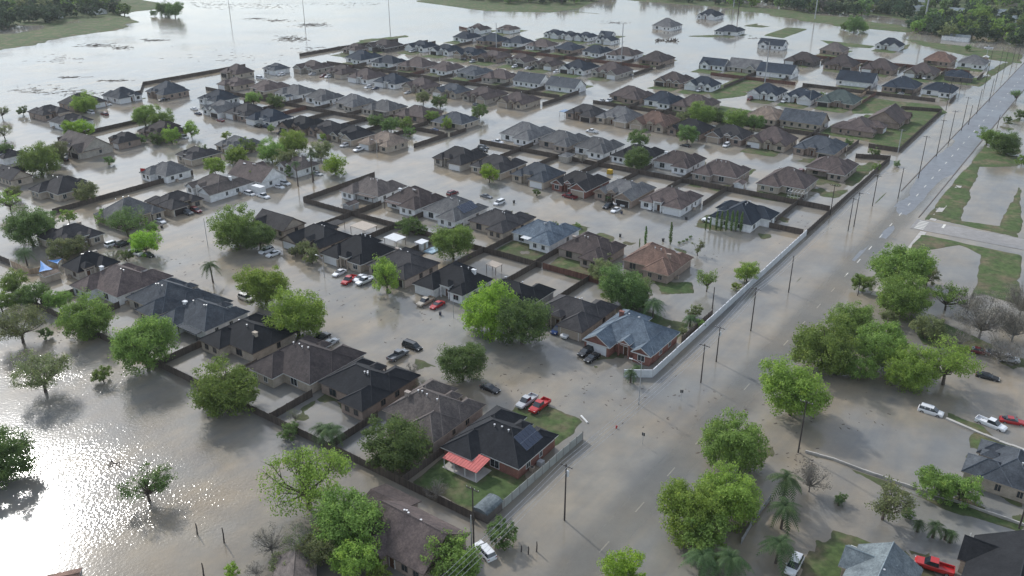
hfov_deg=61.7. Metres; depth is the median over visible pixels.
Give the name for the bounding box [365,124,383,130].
yard fence
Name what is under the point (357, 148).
pickup truck
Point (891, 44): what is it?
house
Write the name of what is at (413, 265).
house
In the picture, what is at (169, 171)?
house
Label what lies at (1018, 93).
broadleaf tree
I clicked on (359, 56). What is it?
house
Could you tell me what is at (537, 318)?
broadleaf tree
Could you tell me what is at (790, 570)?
suv
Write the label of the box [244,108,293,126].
house
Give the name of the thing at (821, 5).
woodland tree
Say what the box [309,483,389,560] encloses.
broadleaf tree
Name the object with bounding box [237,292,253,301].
suv
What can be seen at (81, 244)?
broadleaf tree
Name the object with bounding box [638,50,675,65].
house
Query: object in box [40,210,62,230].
broadleaf tree
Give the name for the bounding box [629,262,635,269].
window
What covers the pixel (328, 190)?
board fence
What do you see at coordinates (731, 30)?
house
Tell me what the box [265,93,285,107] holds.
broadleaf tree
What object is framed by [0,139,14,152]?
broadleaf tree
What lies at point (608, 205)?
suv
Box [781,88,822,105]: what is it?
house
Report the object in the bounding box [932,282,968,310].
broadleaf tree
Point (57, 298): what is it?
broadleaf tree
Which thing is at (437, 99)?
broadleaf tree
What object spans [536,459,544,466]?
water tank
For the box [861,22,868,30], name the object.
broadleaf tree
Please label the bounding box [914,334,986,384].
broadleaf tree
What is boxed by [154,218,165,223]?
car
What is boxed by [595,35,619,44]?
house
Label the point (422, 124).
yard fence
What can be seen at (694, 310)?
broadleaf tree
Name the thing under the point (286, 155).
broadleaf tree
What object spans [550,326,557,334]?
suv
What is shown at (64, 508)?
flood water
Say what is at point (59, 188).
house
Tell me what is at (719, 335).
utility pole
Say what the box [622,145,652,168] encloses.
broadleaf tree
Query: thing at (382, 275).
broadleaf tree
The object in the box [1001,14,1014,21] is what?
woodland tree
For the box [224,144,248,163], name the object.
broadleaf tree
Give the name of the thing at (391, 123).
broadleaf tree
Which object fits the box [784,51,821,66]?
house
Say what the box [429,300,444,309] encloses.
car
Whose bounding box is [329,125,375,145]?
house
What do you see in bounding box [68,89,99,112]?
broadleaf tree
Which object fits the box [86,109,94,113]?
van
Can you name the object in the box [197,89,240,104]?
house
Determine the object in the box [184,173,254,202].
house
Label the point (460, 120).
house
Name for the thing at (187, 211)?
suv
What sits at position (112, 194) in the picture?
board fence
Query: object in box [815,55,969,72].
board fence
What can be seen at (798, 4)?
woodland tree
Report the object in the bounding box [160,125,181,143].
broadleaf tree
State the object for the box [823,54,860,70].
house
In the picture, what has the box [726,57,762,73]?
house
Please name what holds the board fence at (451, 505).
on the ground
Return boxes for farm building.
[87,7,106,14]
[913,5,924,10]
[941,33,954,40]
[949,7,964,13]
[953,34,970,41]
[995,9,1022,15]
[1003,0,1023,6]
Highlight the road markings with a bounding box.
[720,82,1017,415]
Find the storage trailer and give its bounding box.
[251,184,265,193]
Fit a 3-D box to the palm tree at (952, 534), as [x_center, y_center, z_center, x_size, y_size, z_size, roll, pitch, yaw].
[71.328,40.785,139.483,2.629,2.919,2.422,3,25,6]
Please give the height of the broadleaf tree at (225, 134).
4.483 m
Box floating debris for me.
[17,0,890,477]
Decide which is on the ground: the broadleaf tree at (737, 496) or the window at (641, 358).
the broadleaf tree at (737, 496)
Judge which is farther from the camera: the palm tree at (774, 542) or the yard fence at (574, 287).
the yard fence at (574, 287)
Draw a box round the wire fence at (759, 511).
[741,494,770,543]
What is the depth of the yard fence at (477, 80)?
482.84 m
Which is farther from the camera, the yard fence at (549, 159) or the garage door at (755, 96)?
the garage door at (755, 96)
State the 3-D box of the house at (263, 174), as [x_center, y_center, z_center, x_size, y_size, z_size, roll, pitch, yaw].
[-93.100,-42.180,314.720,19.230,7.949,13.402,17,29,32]
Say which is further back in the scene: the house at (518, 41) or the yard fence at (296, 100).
the house at (518, 41)
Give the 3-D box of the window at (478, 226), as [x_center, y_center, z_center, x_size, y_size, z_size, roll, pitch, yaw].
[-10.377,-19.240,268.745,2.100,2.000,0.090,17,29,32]
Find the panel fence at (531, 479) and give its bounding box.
[502,431,582,508]
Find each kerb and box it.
[901,63,1023,190]
[919,90,1023,216]
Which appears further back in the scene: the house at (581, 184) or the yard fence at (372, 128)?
the yard fence at (372, 128)
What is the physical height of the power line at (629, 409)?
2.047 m
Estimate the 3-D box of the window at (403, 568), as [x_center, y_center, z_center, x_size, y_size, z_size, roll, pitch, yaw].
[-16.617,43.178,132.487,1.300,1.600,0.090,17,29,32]
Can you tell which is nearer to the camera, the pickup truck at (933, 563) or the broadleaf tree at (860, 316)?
the pickup truck at (933, 563)
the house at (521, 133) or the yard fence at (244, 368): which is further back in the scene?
the house at (521, 133)
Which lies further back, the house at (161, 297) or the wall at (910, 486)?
the house at (161, 297)
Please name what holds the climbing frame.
on the flood water
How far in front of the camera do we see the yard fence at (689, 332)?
206.75 m
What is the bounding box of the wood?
[0,0,1023,44]
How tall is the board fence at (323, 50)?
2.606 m
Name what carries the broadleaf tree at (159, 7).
on the ground
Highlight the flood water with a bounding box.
[0,0,1023,575]
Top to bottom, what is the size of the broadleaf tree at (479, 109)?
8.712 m
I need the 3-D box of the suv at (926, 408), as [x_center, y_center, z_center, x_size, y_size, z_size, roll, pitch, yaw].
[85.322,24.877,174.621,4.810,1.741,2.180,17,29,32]
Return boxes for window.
[94,236,100,242]
[236,348,242,356]
[290,377,297,386]
[329,388,336,397]
[381,398,385,406]
[401,564,407,572]
[428,212,433,218]
[453,294,458,300]
[476,223,481,229]
[490,458,498,468]
[566,251,571,257]
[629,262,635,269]
[637,354,644,361]
[993,483,1001,491]
[1015,490,1023,499]
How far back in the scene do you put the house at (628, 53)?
548.55 m
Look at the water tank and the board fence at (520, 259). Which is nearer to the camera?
the water tank
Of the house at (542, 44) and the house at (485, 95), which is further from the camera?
the house at (542, 44)
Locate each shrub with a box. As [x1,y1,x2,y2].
[286,408,301,419]
[678,328,687,334]
[731,283,741,290]
[835,492,848,502]
[901,505,916,519]
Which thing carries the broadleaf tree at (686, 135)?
on the ground
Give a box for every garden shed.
[38,268,60,283]
[46,568,82,575]
[273,549,316,575]
[283,94,292,100]
[342,199,358,210]
[415,239,427,250]
[474,493,502,523]
[558,152,574,162]
[733,179,747,188]
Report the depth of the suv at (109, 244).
256.53 m
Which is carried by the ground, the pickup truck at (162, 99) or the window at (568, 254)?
the pickup truck at (162, 99)
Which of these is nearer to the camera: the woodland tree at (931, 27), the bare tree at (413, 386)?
the bare tree at (413, 386)
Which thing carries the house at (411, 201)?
on the ground
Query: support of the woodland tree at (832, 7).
on the ground
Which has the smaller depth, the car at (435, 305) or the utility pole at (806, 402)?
the utility pole at (806, 402)
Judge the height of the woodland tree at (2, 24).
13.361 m
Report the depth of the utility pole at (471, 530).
132.46 m
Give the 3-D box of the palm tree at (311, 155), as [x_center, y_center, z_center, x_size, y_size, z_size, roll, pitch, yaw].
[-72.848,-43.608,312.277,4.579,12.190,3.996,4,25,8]
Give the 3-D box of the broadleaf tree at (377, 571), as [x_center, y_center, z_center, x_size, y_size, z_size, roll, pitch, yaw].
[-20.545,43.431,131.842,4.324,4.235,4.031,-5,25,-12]
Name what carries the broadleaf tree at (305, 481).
on the ground
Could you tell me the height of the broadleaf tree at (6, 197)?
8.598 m
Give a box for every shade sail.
[39,260,51,273]
[47,259,62,267]
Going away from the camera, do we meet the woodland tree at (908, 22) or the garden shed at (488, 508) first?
the garden shed at (488, 508)
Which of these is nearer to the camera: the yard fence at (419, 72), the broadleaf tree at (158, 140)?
the broadleaf tree at (158, 140)
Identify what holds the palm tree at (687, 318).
on the ground
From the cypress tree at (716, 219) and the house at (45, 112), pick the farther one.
the house at (45, 112)
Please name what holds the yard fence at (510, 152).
on the ground
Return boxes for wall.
[623,230,806,377]
[805,450,1023,525]
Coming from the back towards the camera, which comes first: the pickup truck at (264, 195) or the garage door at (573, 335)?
the pickup truck at (264, 195)
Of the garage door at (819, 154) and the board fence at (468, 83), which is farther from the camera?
the board fence at (468, 83)
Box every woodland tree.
[0,19,9,29]
[14,0,29,7]
[20,3,35,20]
[75,0,91,12]
[115,1,131,14]
[726,0,742,5]
[747,0,760,6]
[774,0,784,6]
[790,0,806,10]
[805,0,819,12]
[818,0,836,10]
[823,1,841,14]
[852,0,873,15]
[870,4,878,12]
[890,1,904,15]
[905,15,921,27]
[910,19,926,32]
[917,12,933,23]
[923,0,937,7]
[926,25,937,33]
[928,8,938,16]
[928,12,944,23]
[933,19,951,32]
[937,25,957,35]
[939,0,952,10]
[941,20,958,32]
[947,0,960,7]
[951,13,963,22]
[964,0,980,9]
[965,18,984,29]
[973,1,985,9]
[973,6,990,17]
[976,8,993,17]
[988,22,1006,39]
[991,18,1009,25]
[993,0,1011,6]
[997,23,1016,37]
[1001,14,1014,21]
[1003,32,1019,42]
[1012,24,1023,31]
[1016,19,1023,26]
[1017,1,1023,8]
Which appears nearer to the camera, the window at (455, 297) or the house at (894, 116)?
the window at (455, 297)
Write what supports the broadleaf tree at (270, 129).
on the ground
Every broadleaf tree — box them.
[0,106,10,118]
[0,124,12,138]
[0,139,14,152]
[0,188,21,210]
[0,203,55,247]
[0,267,29,293]
[0,287,17,311]
[0,303,49,342]
[0,422,41,489]
[2,185,22,199]
[6,348,73,392]
[11,281,50,310]
[12,140,62,177]
[16,105,27,114]
[36,327,53,339]
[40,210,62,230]
[40,289,72,308]
[44,141,67,160]
[45,237,77,259]
[49,287,118,340]
[59,209,76,221]
[60,120,76,133]
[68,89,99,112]
[68,234,89,253]
[72,118,95,134]
[72,180,97,200]
[90,365,113,381]
[93,208,104,223]
[103,156,114,164]
[103,205,150,236]
[107,313,180,376]
[116,461,178,502]
[117,246,133,261]
[127,228,163,256]
[130,104,156,126]
[136,133,146,142]
[144,220,160,231]
[145,104,176,125]
[148,130,164,144]
[150,9,157,15]
[155,0,169,15]
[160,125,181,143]
[164,1,183,16]
[183,119,199,137]
[186,352,259,418]
[203,157,227,173]
[206,201,262,251]
[220,131,230,138]
[222,148,239,163]
[223,560,240,575]
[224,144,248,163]
[231,264,293,308]
[237,222,276,249]
[238,136,255,150]
[245,91,262,103]
[251,443,354,518]
[256,136,286,161]
[261,285,327,337]
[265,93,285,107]
[267,123,274,131]
[268,551,288,572]
[272,148,297,166]
[276,419,298,441]
[277,129,308,153]
[284,165,292,175]
[287,246,299,256]
[293,524,342,567]
[294,240,313,254]
[302,243,317,263]
[308,139,333,158]
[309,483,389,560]
[319,133,326,140]
[321,153,348,175]
[327,532,382,575]
[357,412,434,472]
[365,556,392,575]
[367,114,383,126]
[371,253,400,292]
[379,117,399,132]
[394,215,421,235]
[397,116,412,128]
[403,127,416,136]
[414,89,430,103]
[414,221,427,234]
[419,527,482,575]
[424,110,438,121]
[428,223,475,259]
[431,94,448,107]
[434,341,488,383]
[440,116,452,128]
[458,279,520,342]
[471,103,488,118]
[479,163,499,182]
[484,514,518,550]
[493,295,553,345]
[587,257,613,279]
[596,544,646,575]
[597,275,622,300]
[598,263,651,304]
[618,287,647,310]
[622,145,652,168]
[627,129,650,144]
[629,275,654,298]
[656,475,728,548]
[675,111,688,121]
[677,124,699,142]
[681,512,736,561]
[685,303,703,316]
[686,100,716,124]
[691,458,764,533]
[692,238,704,255]
[694,318,705,326]
[696,268,718,291]
[697,406,772,475]
[714,106,728,123]
[722,107,749,127]
[734,260,759,280]
[745,114,766,129]
[758,354,833,417]
[788,309,862,376]
[825,300,876,339]
[826,348,857,373]
[840,21,846,29]
[842,355,880,380]
[844,14,865,31]
[845,139,853,145]
[851,273,877,291]
[852,319,913,372]
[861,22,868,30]
[864,474,919,521]
[866,242,940,288]
[868,147,880,154]
[872,163,881,169]
[875,270,934,322]
[878,309,899,321]
[881,343,941,394]
[909,314,947,338]
[910,464,958,503]
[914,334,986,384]
[922,266,941,285]
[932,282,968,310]
[938,473,985,508]
[964,44,970,50]
[975,126,1000,144]
[988,127,1022,155]
[1002,114,1012,122]
[1010,89,1023,100]
[1014,109,1023,119]
[1014,154,1023,164]
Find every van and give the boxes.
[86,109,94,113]
[401,338,422,351]
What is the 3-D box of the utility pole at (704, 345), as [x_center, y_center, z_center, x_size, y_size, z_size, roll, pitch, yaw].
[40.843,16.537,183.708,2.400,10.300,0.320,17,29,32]
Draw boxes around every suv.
[103,240,116,247]
[114,240,130,247]
[183,208,193,215]
[189,206,201,213]
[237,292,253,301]
[243,189,255,195]
[253,123,261,127]
[258,245,274,254]
[280,179,290,185]
[339,142,348,147]
[446,189,458,195]
[472,540,496,562]
[477,144,488,148]
[493,198,505,205]
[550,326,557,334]
[577,345,593,357]
[602,201,613,208]
[722,141,730,147]
[784,551,804,575]
[917,402,943,417]
[996,352,1019,363]
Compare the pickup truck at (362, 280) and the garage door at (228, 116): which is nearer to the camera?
the pickup truck at (362, 280)
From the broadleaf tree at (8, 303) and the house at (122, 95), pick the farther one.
the house at (122, 95)
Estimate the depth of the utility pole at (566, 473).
141.62 m
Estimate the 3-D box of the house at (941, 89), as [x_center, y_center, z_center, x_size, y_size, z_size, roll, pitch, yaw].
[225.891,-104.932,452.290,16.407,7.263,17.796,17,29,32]
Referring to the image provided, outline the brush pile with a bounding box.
[655,38,678,41]
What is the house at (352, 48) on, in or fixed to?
on the ground
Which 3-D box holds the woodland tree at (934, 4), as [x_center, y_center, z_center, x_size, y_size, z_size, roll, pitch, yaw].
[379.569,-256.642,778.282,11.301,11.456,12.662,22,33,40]
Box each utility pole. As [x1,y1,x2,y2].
[466,485,478,560]
[470,515,471,547]
[560,463,572,520]
[621,23,623,61]
[700,344,709,382]
[715,325,723,361]
[750,288,760,330]
[788,256,793,292]
[797,399,812,452]
[830,184,838,214]
[848,198,857,230]
[872,175,881,205]
[918,136,926,177]
[1018,510,1023,528]
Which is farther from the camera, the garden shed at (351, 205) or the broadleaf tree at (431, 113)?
the broadleaf tree at (431, 113)
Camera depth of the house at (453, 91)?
445.65 m
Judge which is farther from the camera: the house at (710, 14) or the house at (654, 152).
the house at (710, 14)
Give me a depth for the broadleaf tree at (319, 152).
340.08 m
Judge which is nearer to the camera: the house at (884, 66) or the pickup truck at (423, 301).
the pickup truck at (423, 301)
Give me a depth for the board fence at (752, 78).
486.59 m
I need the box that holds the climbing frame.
[607,169,612,174]
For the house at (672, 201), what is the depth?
285.54 m
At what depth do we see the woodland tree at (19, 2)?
772.68 m
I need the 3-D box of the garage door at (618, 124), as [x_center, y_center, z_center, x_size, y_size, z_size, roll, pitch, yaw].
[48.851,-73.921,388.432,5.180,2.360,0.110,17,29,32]
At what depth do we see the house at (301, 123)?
378.88 m
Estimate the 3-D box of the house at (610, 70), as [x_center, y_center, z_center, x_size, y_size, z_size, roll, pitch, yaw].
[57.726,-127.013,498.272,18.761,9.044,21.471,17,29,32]
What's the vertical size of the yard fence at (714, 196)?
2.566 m
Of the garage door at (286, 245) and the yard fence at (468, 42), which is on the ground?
the yard fence at (468, 42)
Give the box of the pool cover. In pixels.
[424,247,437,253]
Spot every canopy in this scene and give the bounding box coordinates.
[328,219,344,227]
[350,221,376,230]
[384,233,405,246]
[486,260,501,274]
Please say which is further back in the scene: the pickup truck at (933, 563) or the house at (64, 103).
the house at (64, 103)
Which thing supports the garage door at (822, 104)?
in the house at (842, 98)
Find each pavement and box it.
[871,231,925,295]
[930,144,990,220]
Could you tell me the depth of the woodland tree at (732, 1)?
809.90 m
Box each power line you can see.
[448,462,560,570]
[452,464,563,572]
[458,466,567,573]
[462,467,571,575]
[561,343,699,461]
[564,344,702,463]
[568,351,699,465]
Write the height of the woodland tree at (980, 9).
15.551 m
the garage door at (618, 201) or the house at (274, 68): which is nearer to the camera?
the garage door at (618, 201)
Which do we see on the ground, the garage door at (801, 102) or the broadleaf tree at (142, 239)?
the broadleaf tree at (142, 239)
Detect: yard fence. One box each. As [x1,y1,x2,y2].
[40,289,74,304]
[99,301,119,311]
[157,341,201,363]
[221,358,256,379]
[263,102,284,108]
[269,389,312,416]
[283,106,306,113]
[286,98,301,102]
[309,111,331,118]
[315,103,329,108]
[324,211,351,222]
[329,411,377,445]
[345,117,365,124]
[348,109,360,114]
[354,62,366,65]
[354,201,381,212]
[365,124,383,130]
[367,223,395,236]
[373,40,427,52]
[393,126,414,134]
[401,448,443,479]
[402,212,422,222]
[411,239,432,249]
[412,70,423,73]
[413,121,427,126]
[414,133,447,147]
[439,73,452,77]
[450,128,465,136]
[450,246,483,263]
[459,41,472,45]
[468,77,481,81]
[486,234,511,248]
[495,82,509,86]
[500,147,519,156]
[507,261,535,279]
[512,46,524,49]
[521,142,533,147]
[530,86,543,90]
[535,248,558,261]
[539,154,556,163]
[542,96,562,105]
[553,275,588,297]
[562,90,578,98]
[580,162,598,171]
[597,155,609,162]
[621,170,638,179]
[633,66,652,75]
[640,163,651,170]
[666,178,681,186]
[681,309,712,342]
[682,171,692,177]
[703,186,726,205]
[723,76,745,87]
[774,200,797,222]
[799,132,812,142]
[846,140,858,151]
[862,92,875,102]
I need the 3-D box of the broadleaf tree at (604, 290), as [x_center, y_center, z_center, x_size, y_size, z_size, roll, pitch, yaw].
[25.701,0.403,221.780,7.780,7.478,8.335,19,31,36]
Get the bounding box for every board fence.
[0,256,9,264]
[10,260,58,273]
[19,295,474,520]
[52,170,192,212]
[57,120,143,139]
[143,64,245,84]
[205,87,444,134]
[299,38,397,55]
[303,171,374,201]
[304,198,541,267]
[327,61,559,97]
[475,45,650,67]
[480,139,829,210]
[542,263,598,283]
[593,100,828,136]
[711,72,795,84]
[769,222,803,233]
[802,83,935,101]
[807,154,890,233]
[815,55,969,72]
[821,89,868,96]
[868,106,941,151]
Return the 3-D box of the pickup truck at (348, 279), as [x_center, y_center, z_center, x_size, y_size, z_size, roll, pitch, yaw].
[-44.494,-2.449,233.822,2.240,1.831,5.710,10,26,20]
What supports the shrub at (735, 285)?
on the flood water
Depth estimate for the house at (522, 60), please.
528.54 m
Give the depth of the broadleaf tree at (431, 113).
394.45 m
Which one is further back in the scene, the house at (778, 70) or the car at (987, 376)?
the house at (778, 70)
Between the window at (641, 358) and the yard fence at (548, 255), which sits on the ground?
the yard fence at (548, 255)
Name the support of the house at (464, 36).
on the ground
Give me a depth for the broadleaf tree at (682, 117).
396.40 m
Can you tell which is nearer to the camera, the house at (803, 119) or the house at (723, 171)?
the house at (723, 171)
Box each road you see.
[714,64,1023,417]
[910,219,1023,249]
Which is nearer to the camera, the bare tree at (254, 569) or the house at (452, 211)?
the bare tree at (254, 569)
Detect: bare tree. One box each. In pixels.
[100,247,123,260]
[243,560,264,575]
[250,522,292,559]
[280,519,321,557]
[406,362,421,372]
[412,379,424,387]
[423,477,447,502]
[577,150,587,161]
[791,456,831,491]
[945,326,975,348]
[949,289,1018,338]
[950,285,989,313]
[979,329,1023,364]
[993,302,1023,341]
[999,282,1023,315]
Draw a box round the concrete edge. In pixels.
[945,417,1023,449]
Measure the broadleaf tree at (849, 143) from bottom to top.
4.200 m
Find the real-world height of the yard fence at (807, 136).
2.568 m
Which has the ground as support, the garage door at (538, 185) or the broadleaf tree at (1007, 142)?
the broadleaf tree at (1007, 142)
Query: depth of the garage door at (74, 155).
342.37 m
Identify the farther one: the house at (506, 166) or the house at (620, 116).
the house at (620, 116)
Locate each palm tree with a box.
[13,247,36,265]
[199,261,221,282]
[290,161,299,185]
[306,152,315,182]
[308,422,335,446]
[316,422,345,448]
[625,369,638,383]
[632,364,642,376]
[639,297,664,317]
[678,546,723,575]
[681,315,699,327]
[708,546,754,575]
[756,534,801,575]
[765,468,804,502]
[766,496,800,535]
[835,498,843,506]
[910,519,925,532]
[923,519,945,539]
[939,528,951,539]
[943,530,959,543]
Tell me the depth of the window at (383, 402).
175.64 m
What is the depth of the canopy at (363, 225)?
266.31 m
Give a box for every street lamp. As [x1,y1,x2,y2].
[629,358,641,404]
[764,41,769,81]
[853,192,869,226]
[936,120,946,155]
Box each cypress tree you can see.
[644,226,647,244]
[668,222,672,243]
[715,212,718,230]
[719,211,723,230]
[725,210,728,230]
[730,210,733,230]
[734,210,738,231]
[739,212,743,231]
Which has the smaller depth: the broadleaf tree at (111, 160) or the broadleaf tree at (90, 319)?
the broadleaf tree at (90, 319)
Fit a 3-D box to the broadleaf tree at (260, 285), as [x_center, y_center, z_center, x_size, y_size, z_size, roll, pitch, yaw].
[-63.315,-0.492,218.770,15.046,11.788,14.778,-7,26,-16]
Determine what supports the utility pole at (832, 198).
on the ground
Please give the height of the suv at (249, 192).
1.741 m
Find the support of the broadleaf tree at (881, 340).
on the ground
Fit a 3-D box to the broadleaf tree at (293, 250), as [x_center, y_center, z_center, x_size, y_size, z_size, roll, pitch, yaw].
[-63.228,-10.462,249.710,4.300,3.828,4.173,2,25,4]
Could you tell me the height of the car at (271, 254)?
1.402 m
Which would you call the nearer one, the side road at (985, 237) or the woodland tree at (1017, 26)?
the side road at (985, 237)
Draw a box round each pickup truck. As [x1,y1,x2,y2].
[128,249,142,256]
[158,97,169,101]
[256,192,269,198]
[315,332,330,339]
[340,274,356,284]
[353,146,363,151]
[355,275,374,285]
[386,348,409,361]
[416,295,435,306]
[474,147,487,151]
[491,139,503,142]
[515,392,538,408]
[528,396,550,413]
[560,333,568,338]
[562,192,577,199]
[585,128,598,132]
[701,217,709,222]
[914,556,954,575]
[974,414,1007,431]
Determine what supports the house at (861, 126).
on the ground
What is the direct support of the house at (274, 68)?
on the ground
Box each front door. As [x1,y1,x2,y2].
[389,557,395,568]
[623,346,627,355]
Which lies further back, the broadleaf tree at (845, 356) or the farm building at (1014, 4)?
the farm building at (1014, 4)
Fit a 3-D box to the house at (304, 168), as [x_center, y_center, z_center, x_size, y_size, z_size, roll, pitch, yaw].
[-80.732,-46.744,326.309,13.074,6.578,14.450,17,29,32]
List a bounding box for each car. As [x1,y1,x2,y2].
[143,251,155,257]
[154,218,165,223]
[265,250,281,257]
[273,184,284,188]
[313,171,322,175]
[325,337,339,347]
[332,268,346,276]
[352,274,367,281]
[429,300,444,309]
[479,382,500,393]
[480,193,492,198]
[583,352,600,362]
[610,207,620,212]
[969,346,990,355]
[975,371,999,381]
[999,415,1023,425]
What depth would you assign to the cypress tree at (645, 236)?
256.50 m
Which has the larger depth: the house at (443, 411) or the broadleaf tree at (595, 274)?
the broadleaf tree at (595, 274)
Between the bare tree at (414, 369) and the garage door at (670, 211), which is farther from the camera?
the garage door at (670, 211)
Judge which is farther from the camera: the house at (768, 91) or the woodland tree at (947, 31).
the woodland tree at (947, 31)
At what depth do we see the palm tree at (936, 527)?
139.53 m
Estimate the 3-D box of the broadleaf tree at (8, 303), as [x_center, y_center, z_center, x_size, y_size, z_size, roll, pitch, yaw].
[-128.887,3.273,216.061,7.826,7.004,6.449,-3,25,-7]
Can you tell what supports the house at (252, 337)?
on the ground
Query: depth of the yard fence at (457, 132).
377.31 m
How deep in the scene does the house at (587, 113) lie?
401.31 m
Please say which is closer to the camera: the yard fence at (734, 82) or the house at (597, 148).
the house at (597, 148)
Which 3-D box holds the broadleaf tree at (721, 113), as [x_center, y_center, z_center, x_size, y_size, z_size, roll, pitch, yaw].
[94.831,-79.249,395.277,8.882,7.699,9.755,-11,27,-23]
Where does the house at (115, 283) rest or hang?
on the ground
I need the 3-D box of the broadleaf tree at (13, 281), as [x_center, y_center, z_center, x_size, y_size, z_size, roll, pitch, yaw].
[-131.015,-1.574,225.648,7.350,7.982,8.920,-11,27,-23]
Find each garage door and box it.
[71,152,78,158]
[96,102,105,107]
[120,98,129,103]
[174,206,186,215]
[184,159,191,165]
[199,193,209,202]
[210,112,217,118]
[225,114,232,119]
[247,120,254,124]
[283,241,294,249]
[323,255,336,266]
[359,143,368,150]
[390,278,402,287]
[416,286,431,295]
[449,164,459,171]
[476,99,484,104]
[498,102,505,107]
[530,181,541,188]
[560,327,578,340]
[571,189,583,198]
[580,116,589,122]
[587,342,605,356]
[607,75,614,79]
[615,121,624,127]
[615,199,628,207]
[630,124,640,129]
[655,81,663,85]
[664,207,678,215]
[685,85,693,90]
[707,136,718,142]
[747,141,759,148]
[748,94,757,98]
[798,100,808,105]
[817,102,827,106]
[817,153,830,157]
[904,73,913,77]
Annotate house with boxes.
[0,148,26,164]
[0,164,33,186]
[27,104,69,120]
[28,175,87,201]
[36,221,104,253]
[47,113,93,129]
[57,92,106,111]
[57,130,113,159]
[61,250,120,279]
[69,263,173,305]
[93,195,165,231]
[101,86,142,103]
[108,131,141,149]
[125,278,210,319]
[137,120,186,141]
[139,161,191,183]
[144,190,203,216]
[145,81,189,99]
[155,293,249,340]
[175,145,221,166]
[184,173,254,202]
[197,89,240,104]
[197,312,297,361]
[201,100,240,118]
[214,135,261,154]
[217,77,255,90]
[219,63,254,77]
[223,103,263,121]
[228,159,287,188]
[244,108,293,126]
[245,335,366,393]
[249,79,289,94]
[250,208,305,237]
[262,63,289,74]
[273,84,315,99]
[276,155,319,177]
[277,115,323,134]
[279,221,352,256]
[292,60,333,73]
[304,89,344,105]
[306,120,349,139]
[317,357,420,420]
[319,233,394,272]
[324,64,358,78]
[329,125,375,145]
[334,93,376,111]
[339,176,406,202]
[342,43,369,53]
[345,50,382,63]
[347,68,386,84]
[357,131,408,153]
[357,483,469,575]
[361,99,407,115]
[366,38,403,51]
[366,247,440,288]
[371,55,405,67]
[373,73,412,88]
[382,378,485,452]
[384,185,445,216]
[394,105,442,122]
[396,56,437,71]
[402,77,441,93]
[404,40,438,52]
[412,261,493,303]
[421,195,488,227]
[428,44,462,55]
[429,61,465,75]
[431,83,470,98]
[431,111,478,129]
[432,145,488,171]
[440,405,558,482]
[453,31,481,42]
[453,47,485,59]
[456,65,493,79]
[461,86,508,104]
[467,23,491,33]
[468,208,535,239]
[469,153,527,179]
[470,276,555,316]
[476,33,508,44]
[476,50,512,62]
[481,68,515,82]
[496,25,520,33]
[496,91,541,109]
[499,121,555,145]
[501,35,533,46]
[505,53,537,67]
[510,162,565,189]
[511,219,580,252]
[512,71,548,87]
[525,38,558,49]
[532,57,565,70]
[538,130,589,152]
[540,294,618,341]
[543,29,564,38]
[545,76,586,92]
[550,170,610,198]
[554,42,585,53]
[557,231,626,268]
[558,59,599,75]
[560,31,579,40]
[564,103,605,122]
[573,136,624,159]
[574,32,597,41]
[582,44,612,57]
[582,309,679,365]
[590,61,633,79]
[593,178,656,208]
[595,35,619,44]
[595,106,642,127]
[598,30,615,36]
[605,47,643,59]
[608,85,653,103]
[610,144,664,165]
[622,242,693,283]
[628,111,680,132]
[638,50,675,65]
[639,187,703,216]
[643,90,683,108]
[652,18,682,30]
[653,71,694,88]
[653,150,706,174]
[666,118,715,140]
[671,94,720,111]
[683,76,721,91]
[691,158,751,184]
[696,9,724,19]
[699,57,728,70]
[704,124,753,145]
[708,200,779,232]
[714,24,744,35]
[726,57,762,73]
[745,105,782,125]
[745,126,798,152]
[747,83,787,100]
[756,61,799,78]
[756,166,818,199]
[758,38,788,49]
[779,108,829,130]
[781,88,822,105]
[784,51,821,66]
[792,135,848,157]
[804,155,858,181]
[815,89,862,109]
[819,42,849,55]
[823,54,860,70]
[830,116,888,137]
[835,69,878,88]
[838,541,922,575]
[860,58,899,75]
[868,103,912,128]
[875,37,905,50]
[881,76,922,93]
[903,62,940,79]
[921,82,958,98]
[923,51,956,66]
[944,69,974,82]
[957,54,989,69]
[957,530,1023,575]
[961,439,1023,503]
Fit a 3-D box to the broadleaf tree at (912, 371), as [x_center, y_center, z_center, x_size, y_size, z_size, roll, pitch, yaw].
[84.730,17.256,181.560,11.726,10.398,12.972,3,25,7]
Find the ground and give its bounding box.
[0,0,1023,575]
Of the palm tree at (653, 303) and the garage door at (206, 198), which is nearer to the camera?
the palm tree at (653, 303)
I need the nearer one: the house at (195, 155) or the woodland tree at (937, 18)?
the house at (195, 155)
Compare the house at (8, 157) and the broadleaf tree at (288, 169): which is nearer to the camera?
the broadleaf tree at (288, 169)
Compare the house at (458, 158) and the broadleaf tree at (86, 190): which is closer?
the broadleaf tree at (86, 190)
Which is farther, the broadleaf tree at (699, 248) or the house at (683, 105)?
the house at (683, 105)
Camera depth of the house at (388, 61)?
523.52 m
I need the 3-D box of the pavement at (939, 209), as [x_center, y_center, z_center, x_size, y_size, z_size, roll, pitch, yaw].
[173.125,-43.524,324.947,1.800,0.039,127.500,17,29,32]

